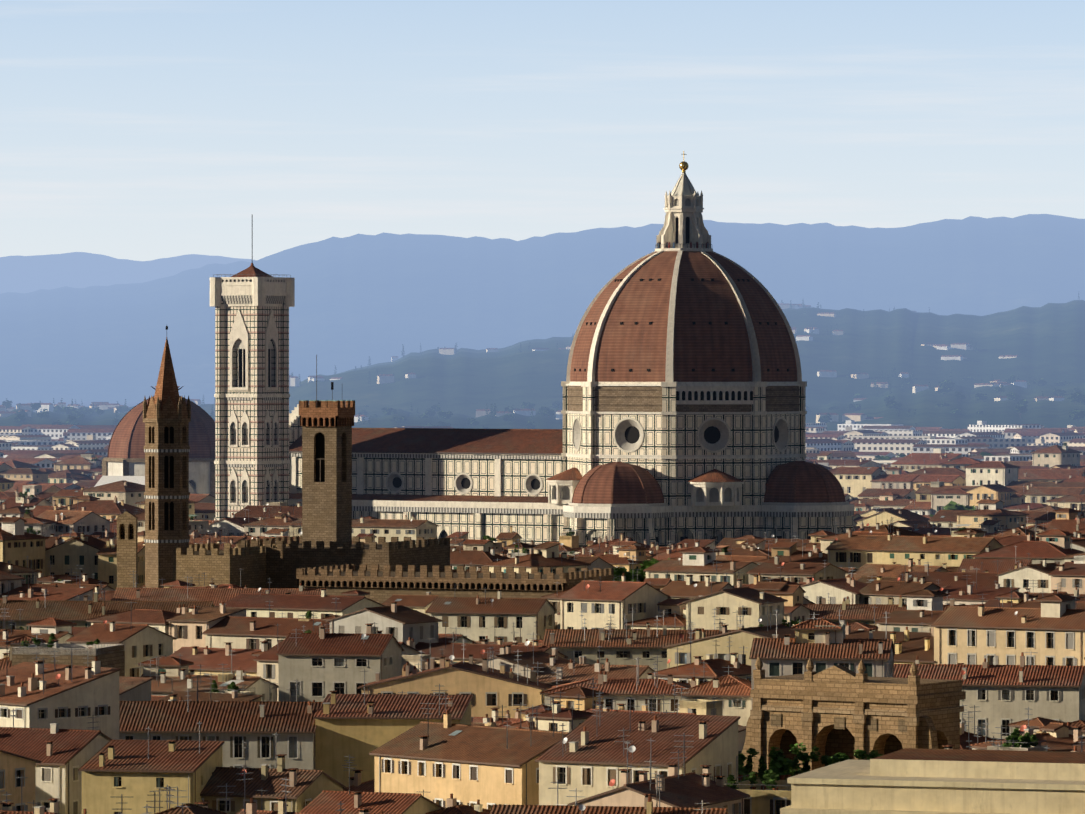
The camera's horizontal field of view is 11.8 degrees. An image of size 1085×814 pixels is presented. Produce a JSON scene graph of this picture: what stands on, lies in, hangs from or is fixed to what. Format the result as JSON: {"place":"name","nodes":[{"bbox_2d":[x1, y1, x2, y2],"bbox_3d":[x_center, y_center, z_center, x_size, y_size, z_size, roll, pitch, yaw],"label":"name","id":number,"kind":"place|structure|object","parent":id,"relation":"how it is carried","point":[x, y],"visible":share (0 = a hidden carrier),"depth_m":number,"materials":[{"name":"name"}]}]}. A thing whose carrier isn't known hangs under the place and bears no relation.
{"place":"outdoors","nodes":[
{"label":"outdoors","id":0,"kind":"place"},
{"bbox_2d":[0,402,214,408],"bbox_3d":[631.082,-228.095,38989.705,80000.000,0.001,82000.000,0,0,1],"label":"ground","id":1,"kind":"structure","parent":0,"point":[128,404],"depth_m":9005.46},
{"bbox_2d":[117,326,190,587],"bbox_3d":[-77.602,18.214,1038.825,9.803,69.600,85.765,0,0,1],"label":"church spire tower","id":2,"kind":"structure","parent":1,"relation":"on","point":[166,414],"depth_m":1073.49,"materials":[{"name":"stone"}]},
{"bbox_2d":[94,386,214,496],"bbox_3d":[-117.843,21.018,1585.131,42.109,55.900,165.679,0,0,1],"label":"chapel dome","id":3,"kind":"structure","parent":1,"relation":"on","point":[124,459],"depth_m":1635.12,"materials":[{"name":"tile"}]},
{"bbox_2d":[210,214,294,519],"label":"campanile","id":4,"kind":"structure","parent":1,"relation":"on","point":[252,304],"depth_m":1371.20,"materials":[{"name":"white stone"}]},
{"bbox_2d":[173,355,613,603],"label":"crenellated palace","id":5,"kind":"structure","parent":1,"relation":"on","point":[331,554],"depth_m":1079.62,"materials":[{"name":"stone"}]},
{"bbox_2d":[0,569,1084,813],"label":"houses","id":6,"kind":"structure","parent":1,"relation":"on","point":[904,721],"depth_m":598.93,"materials":[{"name":"brown tile"}]},
{"bbox_2d":[0,383,1084,430],"bbox_3d":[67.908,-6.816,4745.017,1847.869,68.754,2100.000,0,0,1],"label":"distant plain","id":7,"kind":"structure","parent":1,"relation":"on","point":[1044,413],"depth_m":4201.18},
{"bbox_2d":[0,293,1084,428],"bbox_3d":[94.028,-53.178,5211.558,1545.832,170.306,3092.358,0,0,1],"label":"hillside buildings","id":8,"kind":"structure","parent":1,"relation":"on","point":[528,409],"depth_m":4607.12,"materials":[{"name":"white paint"}]},
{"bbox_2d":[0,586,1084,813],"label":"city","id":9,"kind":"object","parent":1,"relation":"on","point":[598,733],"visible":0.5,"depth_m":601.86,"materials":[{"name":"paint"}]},
{"bbox_2d":[738,742,881,779],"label":"terrace plants","id":10,"kind":"object","parent":9,"relation":"on","point":[779,763],"visible":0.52,"depth_m":542.95,"materials":[{"name":"green plant"}]},
{"bbox_2d":[0,486,1084,700],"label":"city buildings","id":11,"kind":"structure","parent":1,"relation":"on","point":[63,552],"depth_m":977.36,"materials":[{"name":"brown tile"}]},
{"bbox_2d":[0,442,1084,528],"bbox_3d":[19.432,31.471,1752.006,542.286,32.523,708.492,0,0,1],"label":"city","id":12,"kind":"object","parent":1,"relation":"on","point":[1007,493],"visible":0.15,"depth_m":1752.57,"materials":[{"name":"brown tile"}]},
{"bbox_2d":[0,420,1084,471],"bbox_3d":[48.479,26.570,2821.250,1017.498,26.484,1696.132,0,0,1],"label":"city","id":13,"kind":"object","parent":1,"relation":"on","point":[44,446],"visible":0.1,"depth_m":2955.73,"materials":[{"name":"paint"}]},
{"bbox_2d":[289,151,854,547],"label":"domed cathedral","id":14,"kind":"structure","parent":1,"relation":"on","point":[684,411],"depth_m":1325.10,"materials":[{"name":"stone"}]},
{"bbox_2d":[612,451,995,581],"bbox_3d":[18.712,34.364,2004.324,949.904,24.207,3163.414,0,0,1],"label":"vegetation","id":15,"kind":"object","parent":1,"relation":"on","point":[631,575],"depth_m":1146.26,"materials":[{"name":"green plant"}]},
{"bbox_2d":[0,252,255,293],"bbox_3d":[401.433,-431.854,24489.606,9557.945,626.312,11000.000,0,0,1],"label":"hill","id":16,"kind":"structure","parent":0,"point":[23,274],"depth_m":22406.97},
{"bbox_2d":[0,214,1084,401],"bbox_3d":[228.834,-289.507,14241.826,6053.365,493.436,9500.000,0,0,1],"label":"hill","id":17,"kind":"structure","parent":0,"point":[383,297],"depth_m":11325.62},
{"bbox_2d":[0,0,1084,260],"label":"sky","id":18,"kind":"structure","parent":0,"point":[136,130],"materials":[{"name":"blue"}]},
{"bbox_2d":[56,300,1084,418],"bbox_3d":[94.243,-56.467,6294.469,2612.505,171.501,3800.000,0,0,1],"label":"hill","id":19,"kind":"structure","parent":0,"point":[1047,340],"depth_m":5039.53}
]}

